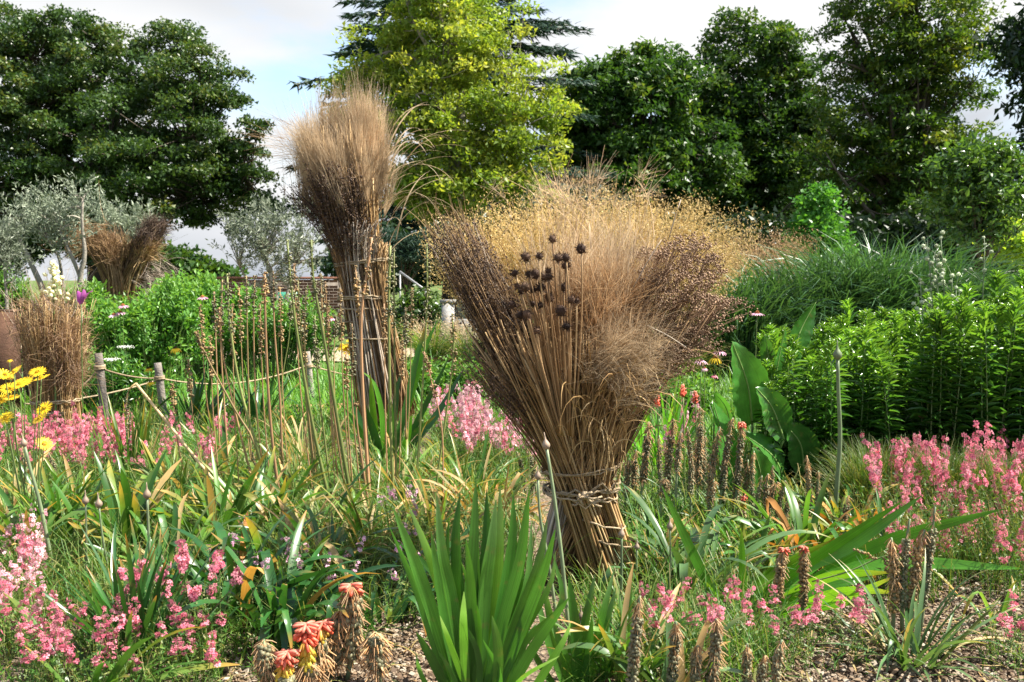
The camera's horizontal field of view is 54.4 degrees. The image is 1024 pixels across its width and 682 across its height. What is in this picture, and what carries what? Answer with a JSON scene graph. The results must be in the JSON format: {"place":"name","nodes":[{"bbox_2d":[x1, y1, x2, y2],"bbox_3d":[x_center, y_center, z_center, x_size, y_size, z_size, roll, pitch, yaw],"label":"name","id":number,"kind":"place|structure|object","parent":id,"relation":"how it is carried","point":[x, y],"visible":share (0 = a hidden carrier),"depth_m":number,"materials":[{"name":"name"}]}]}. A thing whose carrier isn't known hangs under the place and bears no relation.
{"place":"outdoors","nodes":[
{"label":"outdoors","id":0,"kind":"place"},
{"bbox_2d":[0,350,444,426],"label":"grass","id":1,"kind":"structure","parent":0,"point":[323,382],"depth_m":10.36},
{"bbox_2d":[0,201,37,308],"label":"young olive tree","id":2,"kind":"object","parent":1,"relation":"on","point":[7,250],"visible":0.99,"depth_m":12.46,"materials":[{"name":"green plant"}]},
{"bbox_2d":[0,168,101,310],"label":"olive tree","id":3,"kind":"object","parent":1,"relation":"on","point":[52,214],"visible":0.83,"depth_m":13.43,"materials":[{"name":"green plant"}]},
{"bbox_2d":[21,345,437,360],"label":"path","id":4,"kind":"structure","parent":0,"point":[338,353],"depth_m":18.35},
{"bbox_2d":[67,185,169,261],"bbox_3d":[-7.408,-1.510,19.034,1.896,2.962,1.274,0,4,0],"label":"thin olive tree","id":5,"kind":"object","parent":4,"relation":"on","point":[125,220],"visible":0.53,"depth_m":18.82,"materials":[{"name":"green plant"}]},
{"bbox_2d":[206,192,331,347],"bbox_3d":[-4.581,-1.332,18.893,2.575,3.084,1.725,0,4,0],"label":"grey olive tree","id":6,"kind":"object","parent":4,"relation":"on","point":[264,245],"visible":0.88,"depth_m":18.86,"materials":[{"name":"green plant"}]},
{"bbox_2d":[0,390,545,570],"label":"grass","id":7,"kind":"structure","parent":0,"point":[261,427],"depth_m":7.09,"materials":[{"name":"plant"}]},
{"bbox_2d":[0,409,610,630],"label":"grass","id":8,"kind":"structure","parent":0,"point":[191,547],"depth_m":4.73,"materials":[{"name":"plant"}]},
{"bbox_2d":[0,281,1023,681],"bbox_3d":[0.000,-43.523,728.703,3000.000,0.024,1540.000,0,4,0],"label":"ground","id":9,"kind":"structure","parent":0,"point":[544,653],"depth_m":4.26,"materials":[{"name":"soil"}]},
{"bbox_2d":[0,309,31,417],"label":"steel panel","id":10,"kind":"object","parent":9,"relation":"on","point":[4,349],"visible":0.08,"depth_m":10.01,"materials":[{"name":"metal"}]},
{"bbox_2d":[0,366,53,523],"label":"yellow daisy plant","id":11,"kind":"object","parent":9,"relation":"on","point":[24,381],"visible":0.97,"depth_m":5.02,"materials":[{"name":"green plant"}]},
{"bbox_2d":[0,503,92,658],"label":"pink flower drift","id":12,"kind":"object","parent":9,"relation":"on","point":[27,543],"visible":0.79,"depth_m":4.16,"materials":[{"name":"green plant"}]},
{"bbox_2d":[0,258,112,455],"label":"sheaf","id":13,"kind":"object","parent":9,"relation":"on","point":[39,342],"visible":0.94,"depth_m":7.93,"materials":[{"name":"plant"}]},
{"bbox_2d":[0,463,121,572],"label":"strap leaf clump","id":14,"kind":"object","parent":9,"relation":"on","point":[14,518],"visible":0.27,"depth_m":4.73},
{"bbox_2d":[0,454,143,554],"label":"strap leaf clump","id":15,"kind":"object","parent":9,"relation":"on","point":[47,488],"visible":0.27,"depth_m":4.97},
{"bbox_2d":[0,400,157,488],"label":"pink flower drift","id":16,"kind":"object","parent":9,"relation":"on","point":[80,433],"visible":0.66,"depth_m":6.79,"materials":[{"name":"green plant"}]},
{"bbox_2d":[43,194,186,316],"bbox_3d":[-6.067,-1.064,15.467,2.606,2.848,1.378,0,4,0],"label":"splayed sheaf","id":17,"kind":"object","parent":9,"relation":"on","point":[124,267],"visible":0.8,"depth_m":15.26,"materials":[{"name":"plant"}]},
{"bbox_2d":[3,592,239,681],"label":"strap leaf clump","id":18,"kind":"object","parent":9,"relation":"on","point":[125,657],"visible":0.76,"depth_m":3.32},
{"bbox_2d":[48,450,206,570],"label":"strap leaf clump","id":19,"kind":"object","parent":9,"relation":"on","point":[125,500],"visible":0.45,"depth_m":4.75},
{"bbox_2d":[80,379,184,486],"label":"strap leaf clump","id":20,"kind":"object","parent":9,"relation":"on","point":[141,434],"visible":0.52,"depth_m":6.50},
{"bbox_2d":[79,336,186,418],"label":"leafy weed","id":21,"kind":"object","parent":9,"relation":"on","point":[120,382],"visible":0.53,"depth_m":9.87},
{"bbox_2d":[23,518,245,670],"bbox_3d":[-1.381,0.919,3.650,0.774,0.514,0.772,-1,4,-18],"label":"strap leaf clump","id":22,"kind":"object","parent":9,"relation":"on","point":[103,598],"visible":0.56,"depth_m":3.58,"materials":[{"name":"plant"}]},
{"bbox_2d":[0,574,275,681],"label":"pink flower drift","id":23,"kind":"object","parent":9,"relation":"on","point":[55,639],"visible":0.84,"depth_m":3.42,"materials":[{"name":"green plant"}]},
{"bbox_2d":[75,269,219,396],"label":"leafy bush","id":24,"kind":"object","parent":9,"relation":"on","point":[158,327],"visible":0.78,"depth_m":11.59,"materials":[{"name":"plant"}]},
{"bbox_2d":[0,0,302,299],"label":"oak tree","id":25,"kind":"object","parent":9,"relation":"on","point":[65,124],"visible":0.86,"depth_m":43.25,"materials":[{"name":"green plant"}]},
{"bbox_2d":[60,490,255,599],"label":"strap leaf clump","id":26,"kind":"object","parent":9,"relation":"on","point":[175,518],"visible":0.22,"depth_m":4.56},
{"bbox_2d":[44,539,275,681],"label":"pink flower drift","id":27,"kind":"object","parent":9,"relation":"on","point":[194,592],"visible":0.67,"depth_m":3.57,"materials":[{"name":"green plant"}]},
{"bbox_2d":[94,438,242,518],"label":"strap leaf clump","id":28,"kind":"object","parent":9,"relation":"on","point":[150,459],"visible":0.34,"depth_m":5.88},
{"bbox_2d":[101,409,260,490],"bbox_3d":[-2.245,0.761,6.834,0.863,0.460,2.230,-1,4,-8],"label":"pink flower drift","id":29,"kind":"object","parent":9,"relation":"on","point":[209,438],"visible":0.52,"depth_m":6.66,"materials":[{"name":"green plant"}]},
{"bbox_2d":[25,351,350,428],"bbox_3d":[-2.616,0.411,10.235,4.386,0.726,0.189,-3,4,-38],"label":"rope fence","id":30,"kind":"object","parent":9,"relation":"on","point":[159,377],"visible":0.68,"depth_m":9.59,"materials":[{"name":"brown wood"}]},
{"bbox_2d":[144,237,249,291],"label":"hawthorn bush","id":31,"kind":"object","parent":9,"relation":"on","point":[189,263],"visible":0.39,"depth_m":25.55,"materials":[{"name":"green plant"}]},
{"bbox_2d":[146,370,258,434],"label":"sword leaf clump","id":32,"kind":"object","parent":9,"relation":"on","point":[197,392],"visible":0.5,"depth_m":8.91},
{"bbox_2d":[130,446,296,553],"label":"strap leaf clump","id":33,"kind":"object","parent":9,"relation":"on","point":[244,493],"visible":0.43,"depth_m":4.91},
{"bbox_2d":[150,263,285,382],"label":"indigo bush","id":34,"kind":"object","parent":9,"relation":"on","point":[208,285],"visible":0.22,"depth_m":13.05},
{"bbox_2d":[107,496,353,640],"bbox_3d":[-1.134,0.897,4.096,1.024,0.506,1.013,0,4,0],"label":"strap leaf clump","id":35,"kind":"object","parent":9,"relation":"on","point":[251,569],"visible":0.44,"depth_m":4.03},
{"bbox_2d":[194,272,279,506],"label":"seed stalk plant","id":36,"kind":"object","parent":9,"relation":"on","point":[265,290],"visible":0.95,"depth_m":5.57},
{"bbox_2d":[211,270,292,463],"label":"seed stalk plant","id":37,"kind":"object","parent":9,"relation":"on","point":[254,297],"visible":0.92,"depth_m":6.39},
{"bbox_2d":[172,443,342,545],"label":"strap leaf clump","id":38,"kind":"object","parent":9,"relation":"on","point":[285,485],"visible":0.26,"depth_m":5.16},
{"bbox_2d":[200,277,344,334],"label":"brick wall","id":39,"kind":"structure","parent":9,"relation":"on","point":[332,287],"depth_m":24.98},
{"bbox_2d":[205,286,342,391],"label":"spurge bush","id":40,"kind":"object","parent":9,"relation":"on","point":[292,348],"visible":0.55,"depth_m":12.39,"materials":[{"name":"plant"}]},
{"bbox_2d":[175,510,400,649],"bbox_3d":[-0.860,0.951,3.816,0.861,0.432,0.870,0,4,0],"label":"strap leaf clump","id":41,"kind":"object","parent":9,"relation":"on","point":[283,617],"visible":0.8,"depth_m":3.77,"materials":[{"name":"plant"}]},
{"bbox_2d":[181,492,394,599],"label":"strap leaf clump","id":42,"kind":"object","parent":9,"relation":"on","point":[257,543],"visible":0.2,"depth_m":4.35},
{"bbox_2d":[169,263,414,495],"bbox_3d":[-1.385,0.307,6.029,1.532,1.550,0.834,0,4,0],"label":"seed stalk plant","id":43,"kind":"object","parent":9,"relation":"on","point":[345,381],"visible":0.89,"depth_m":5.99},
{"bbox_2d":[274,620,328,681],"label":"torch lily","id":44,"kind":"object","parent":9,"relation":"on","point":[307,670],"visible":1,"depth_m":3.34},
{"bbox_2d":[208,495,423,591],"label":"strap leaf clump","id":45,"kind":"object","parent":9,"relation":"on","point":[293,520],"visible":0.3,"depth_m":4.49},
{"bbox_2d":[283,240,352,518],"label":"seed stalk plant","id":46,"kind":"object","parent":9,"relation":"on","point":[315,292],"visible":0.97,"depth_m":5.44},
{"bbox_2d":[296,274,347,500],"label":"seed stalk plant","id":47,"kind":"object","parent":9,"relation":"on","point":[303,331],"visible":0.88,"depth_m":5.94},
{"bbox_2d":[239,455,427,548],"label":"strap leaf clump","id":48,"kind":"object","parent":9,"relation":"on","point":[278,489],"visible":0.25,"depth_m":5.01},
{"bbox_2d":[222,64,471,433],"bbox_3d":[-1.458,-0.795,8.995,2.273,3.482,1.329,0,4,0],"label":"tall sheaf","id":49,"kind":"object","parent":9,"relation":"on","point":[343,174],"visible":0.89,"depth_m":8.81,"materials":[{"name":"brown plant"}]},
{"bbox_2d":[326,582,371,681],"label":"torch lily","id":50,"kind":"object","parent":9,"relation":"on","point":[346,637],"visible":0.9,"depth_m":3.44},
{"bbox_2d":[348,237,397,510],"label":"seed stalk plant","id":51,"kind":"object","parent":9,"relation":"on","point":[352,355],"visible":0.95,"depth_m":5.63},
{"bbox_2d":[257,507,489,634],"bbox_3d":[-0.509,0.942,4.094,0.976,0.415,0.700,-2,4,-27],"label":"strap leaf clump","id":52,"kind":"object","parent":9,"relation":"on","point":[403,604],"visible":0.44,"depth_m":4.07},
{"bbox_2d":[356,631,393,681],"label":"torch lily","id":53,"kind":"object","parent":9,"relation":"on","point":[373,643],"visible":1,"depth_m":3.40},
{"bbox_2d":[276,462,483,571],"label":"strap leaf clump","id":54,"kind":"object","parent":9,"relation":"on","point":[357,525],"visible":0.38,"depth_m":4.86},
{"bbox_2d":[320,483,449,629],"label":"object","id":55,"kind":"object","parent":9,"relation":"on","point":[395,576],"visible":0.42,"depth_m":4.25,"materials":[{"name":"green plant"}]},
{"bbox_2d":[340,318,463,466],"bbox_3d":[-0.782,0.418,7.039,0.870,1.161,0.401,0,4,0],"label":"crocosmia stand","id":56,"kind":"object","parent":9,"relation":"on","point":[416,368],"visible":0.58,"depth_m":7.12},
{"bbox_2d":[379,223,448,346],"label":"juniper shrub","id":57,"kind":"object","parent":9,"relation":"on","point":[407,251],"visible":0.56,"depth_m":20.67,"materials":[{"name":"green plant"}]},
{"bbox_2d":[0,511,834,681],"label":"grass","id":58,"kind":"structure","parent":9,"relation":"on","point":[758,641],"depth_m":3.94,"materials":[{"name":"plant"}]},
{"bbox_2d":[391,283,454,354],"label":"laurel bush","id":59,"kind":"object","parent":9,"relation":"on","point":[420,297],"visible":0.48,"depth_m":17.35,"materials":[{"name":"green plant"}]},
{"bbox_2d":[343,446,510,551],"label":"strap leaf clump","id":60,"kind":"object","parent":9,"relation":"on","point":[423,493],"visible":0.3,"depth_m":5.21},
{"bbox_2d":[402,244,457,509],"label":"seed stalk plant","id":61,"kind":"object","parent":9,"relation":"on","point":[426,309],"visible":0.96,"depth_m":5.72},
{"bbox_2d":[262,0,628,308],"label":"cedar tree","id":62,"kind":"object","parent":9,"relation":"on","point":[541,25],"visible":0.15,"depth_m":41.58,"materials":[{"name":"green plant"}]},
{"bbox_2d":[407,353,490,406],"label":"leafy border plant","id":63,"kind":"object","parent":9,"relation":"on","point":[434,376],"visible":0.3,"depth_m":10.93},
{"bbox_2d":[311,0,588,318],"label":"acid green tree","id":64,"kind":"object","parent":9,"relation":"on","point":[430,74],"visible":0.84,"depth_m":31.79,"materials":[{"name":"green plant"}]},
{"bbox_2d":[314,193,598,317],"bbox_3d":[-1.480,-2.098,26.909,8.135,3.884,3.416,0,4,0],"label":"yew shrub","id":65,"kind":"object","parent":9,"relation":"on","point":[328,265],"visible":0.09,"depth_m":26.42,"materials":[{"name":"green plant"}]},
{"bbox_2d":[409,379,547,494],"bbox_3d":[-0.243,0.652,7.665,1.146,0.576,2.667,-1,4,-14],"label":"pink flower drift","id":66,"kind":"object","parent":9,"relation":"on","point":[470,416],"visible":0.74,"depth_m":7.03,"materials":[{"name":"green plant"}]},
{"bbox_2d":[409,461,548,538],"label":"strap leaf clump","id":67,"kind":"object","parent":9,"relation":"on","point":[514,485],"visible":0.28,"depth_m":5.47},
{"bbox_2d":[390,481,570,681],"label":"iris clump","id":68,"kind":"object","parent":9,"relation":"on","point":[477,628],"visible":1,"depth_m":3.27,"materials":[{"name":"plant"}]},
{"bbox_2d":[410,183,586,386],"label":"feather grass","id":69,"kind":"object","parent":9,"relation":"on","point":[502,241],"depth_m":12.10,"materials":[{"name":"plant"}]},
{"bbox_2d":[460,170,678,306],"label":"feather grass","id":70,"kind":"object","parent":9,"relation":"on","point":[528,227],"depth_m":11.49,"materials":[{"name":"plant"}]},
{"bbox_2d":[529,570,623,681],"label":"iris clump","id":71,"kind":"object","parent":9,"relation":"on","point":[553,639],"visible":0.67,"depth_m":3.46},
{"bbox_2d":[408,145,757,592],"bbox_3d":[0.305,0.197,4.570,1.469,2.114,1.150,2,4,29],"label":"dried sheaf","id":72,"kind":"object","parent":9,"relation":"on","point":[575,376],"visible":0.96,"depth_m":4.39,"materials":[{"name":"brown plant"}]},
{"bbox_2d":[539,563,706,681],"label":"strap leaf clump","id":73,"kind":"object","parent":9,"relation":"on","point":[626,613],"visible":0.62,"depth_m":3.46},
{"bbox_2d":[625,595,647,681],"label":"torch lily","id":74,"kind":"object","parent":9,"relation":"on","point":[634,654],"visible":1,"depth_m":3.18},
{"bbox_2d":[527,175,746,373],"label":"feather grass","id":75,"kind":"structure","parent":9,"relation":"on","point":[693,228],"depth_m":11.72,"materials":[{"name":"plant"}]},
{"bbox_2d":[525,35,750,224],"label":"chestnut tree","id":76,"kind":"object","parent":9,"relation":"on","point":[643,81],"visible":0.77,"depth_m":43.77,"materials":[{"name":"green plant"}]},
{"bbox_2d":[562,615,754,681],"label":"strap leaf clump","id":77,"kind":"object","parent":9,"relation":"on","point":[647,673],"visible":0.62,"depth_m":3.34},
{"bbox_2d":[615,422,717,529],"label":"torch lily","id":78,"kind":"object","parent":9,"relation":"on","point":[631,470],"visible":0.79,"depth_m":5.74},
{"bbox_2d":[628,371,713,477],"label":"sword leaf clump","id":79,"kind":"object","parent":9,"relation":"on","point":[666,422],"visible":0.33,"depth_m":6.87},
{"bbox_2d":[620,407,748,526],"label":"torch lily","id":80,"kind":"object","parent":9,"relation":"on","point":[697,463],"visible":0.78,"depth_m":5.75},
{"bbox_2d":[666,621,706,681],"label":"torch lily","id":81,"kind":"object","parent":9,"relation":"on","point":[695,658],"visible":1,"depth_m":3.21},
{"bbox_2d":[651,367,734,423],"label":"bush","id":82,"kind":"object","parent":9,"relation":"on","point":[696,387],"visible":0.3,"depth_m":9.48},
{"bbox_2d":[599,477,830,599],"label":"strap leaf clump","id":83,"kind":"object","parent":9,"relation":"on","point":[683,570],"visible":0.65,"depth_m":4.51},
{"bbox_2d":[677,418,813,532],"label":"torch lily","id":84,"kind":"object","parent":9,"relation":"on","point":[749,473],"visible":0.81,"depth_m":5.54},
{"bbox_2d":[613,574,907,681],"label":"pink flower drift","id":85,"kind":"object","parent":9,"relation":"on","point":[796,613],"visible":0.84,"depth_m":3.64,"materials":[{"name":"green plant"}]},
{"bbox_2d":[712,302,820,506],"bbox_3d":[1.601,0.392,6.268,0.636,1.258,1.404,3,5,39],"label":"prairie dock","id":86,"kind":"object","parent":9,"relation":"on","point":[751,392],"visible":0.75,"depth_m":6.15,"materials":[{"name":"green plant"}]},
{"bbox_2d":[684,5,863,239],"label":"lime tree","id":87,"kind":"object","parent":9,"relation":"on","point":[761,111],"visible":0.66,"depth_m":46.54,"materials":[{"name":"green plant"}]},
{"bbox_2d":[771,545,812,622],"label":"torch lily","id":88,"kind":"object","parent":9,"relation":"on","point":[781,572],"visible":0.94,"depth_m":4.00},
{"bbox_2d":[717,470,881,570],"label":"strap leaf clump","id":89,"kind":"object","parent":9,"relation":"on","point":[810,524],"visible":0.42,"depth_m":4.89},
{"bbox_2d":[586,201,1023,284],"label":"laurel hedge","id":90,"kind":"object","parent":9,"relation":"on","point":[906,221],"visible":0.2,"depth_m":36.10,"materials":[{"name":"green plant"}]},
{"bbox_2d":[781,180,860,266],"bbox_3d":[6.815,-1.687,21.896,1.946,3.685,1.481,0,4,0],"label":"maple sapling","id":91,"kind":"object","parent":9,"relation":"on","point":[816,213],"visible":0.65,"depth_m":21.65,"materials":[{"name":"green plant"}]},
{"bbox_2d":[662,486,1021,621],"bbox_3d":[1.414,0.947,4.140,1.597,0.711,0.453,0,4,0],"label":"crocosmia clump","id":92,"kind":"object","parent":9,"relation":"on","point":[843,549],"visible":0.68,"depth_m":4.19,"materials":[{"name":"plant"}]},
{"bbox_2d":[745,297,945,498],"bbox_3d":[2.378,0.335,6.982,1.410,1.273,2.329,1,4,15],"label":"goldenrod clump","id":93,"kind":"object","parent":9,"relation":"on","point":[875,367],"visible":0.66,"depth_m":6.33,"materials":[{"name":"plant"}]},
{"bbox_2d":[791,432,964,517],"bbox_3d":[2.119,0.786,5.738,1.127,0.526,1.045,0,4,0],"label":"fine grass mound","id":94,"kind":"object","parent":9,"relation":"on","point":[858,471],"visible":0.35,"depth_m":5.69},
{"bbox_2d":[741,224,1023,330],"bbox_3d":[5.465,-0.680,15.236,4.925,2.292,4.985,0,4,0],"label":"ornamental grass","id":95,"kind":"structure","parent":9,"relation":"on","point":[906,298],"depth_m":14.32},
{"bbox_2d":[759,0,1022,242],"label":"ash tree","id":96,"kind":"object","parent":9,"relation":"on","point":[897,144],"visible":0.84,"depth_m":39.39,"materials":[{"name":"green plant"}]},
{"bbox_2d":[783,547,1021,681],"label":"strap leaf clump","id":97,"kind":"object","parent":9,"relation":"on","point":[915,640],"visible":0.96,"depth_m":3.67,"materials":[{"name":"plant"}]},
{"bbox_2d":[796,230,1023,348],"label":"ornamental grass","id":98,"kind":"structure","parent":9,"relation":"on","point":[960,280],"depth_m":14.38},
{"bbox_2d":[884,507,939,635],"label":"torch lily","id":99,"kind":"object","parent":9,"relation":"on","point":[898,584],"visible":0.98,"depth_m":3.90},
{"bbox_2d":[814,410,1023,610],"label":"pink flower drift","id":100,"kind":"object","parent":9,"relation":"on","point":[1000,539],"visible":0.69,"depth_m":4.91,"materials":[{"name":"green plant"}]},
{"bbox_2d":[880,433,1022,519],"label":"fine grass mound","id":101,"kind":"object","parent":9,"relation":"on","point":[956,465],"visible":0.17,"depth_m":5.53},
{"bbox_2d":[904,269,1023,474],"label":"goldenrod clump","id":102,"kind":"object","parent":9,"relation":"on","point":[993,388],"visible":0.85,"depth_m":6.23,"materials":[{"name":"plant"}]},
{"bbox_2d":[907,127,1023,275],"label":"apple tree","id":103,"kind":"object","parent":9,"relation":"on","point":[967,168],"visible":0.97,"depth_m":17.65,"materials":[{"name":"green plant"}]},
{"bbox_2d":[935,588,1023,681],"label":"pink flower drift","id":104,"kind":"object","parent":9,"relation":"on","point":[1005,619],"visible":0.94,"depth_m":3.62,"materials":[{"name":"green plant"}]},
{"bbox_2d":[972,2,1023,195],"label":"shaded tree","id":105,"kind":"object","parent":9,"relation":"on","point":[1010,48],"visible":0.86,"depth_m":33.85,"materials":[{"name":"green plant"}]},
{"bbox_2d":[0,0,1023,280],"label":"sky","id":106,"kind":"structure","parent":0,"point":[281,41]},
{"bbox_2d":[2,499,1023,681],"bbox_3d":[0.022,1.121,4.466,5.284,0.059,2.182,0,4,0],"label":"gravel","id":107,"kind":"structure","parent":0,"point":[409,671],"depth_m":3.70,"materials":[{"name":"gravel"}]},
{"bbox_2d":[401,362,760,475],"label":"grass","id":108,"kind":"structure","parent":0,"point":[709,435],"depth_m":8.43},
{"bbox_2d":[596,188,772,379],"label":"feather grass","id":109,"kind":"object","parent":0,"point":[728,261],"depth_m":12.54,"materials":[{"name":"plant"}]},
{"bbox_2d":[577,442,902,591],"bbox_3d":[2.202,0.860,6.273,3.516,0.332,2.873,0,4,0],"label":"grass","id":110,"kind":"structure","parent":0,"point":[718,468],"depth_m":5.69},
{"bbox_2d":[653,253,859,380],"bbox_3d":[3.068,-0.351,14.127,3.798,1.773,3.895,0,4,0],"label":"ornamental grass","id":111,"kind":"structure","parent":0,"point":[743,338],"depth_m":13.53,"materials":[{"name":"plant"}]},
{"bbox_2d":[702,221,822,290],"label":"feather grass","id":112,"kind":"object","parent":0,"point":[774,244],"depth_m":16.68,"materials":[{"name":"plant"}]},
{"bbox_2d":[697,245,917,367],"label":"ornamental grass","id":113,"kind":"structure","parent":0,"point":[800,290],"depth_m":13.98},
{"bbox_2d":[720,229,954,350],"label":"ornamental grass","id":114,"kind":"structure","parent":0,"point":[848,289],"depth_m":14.16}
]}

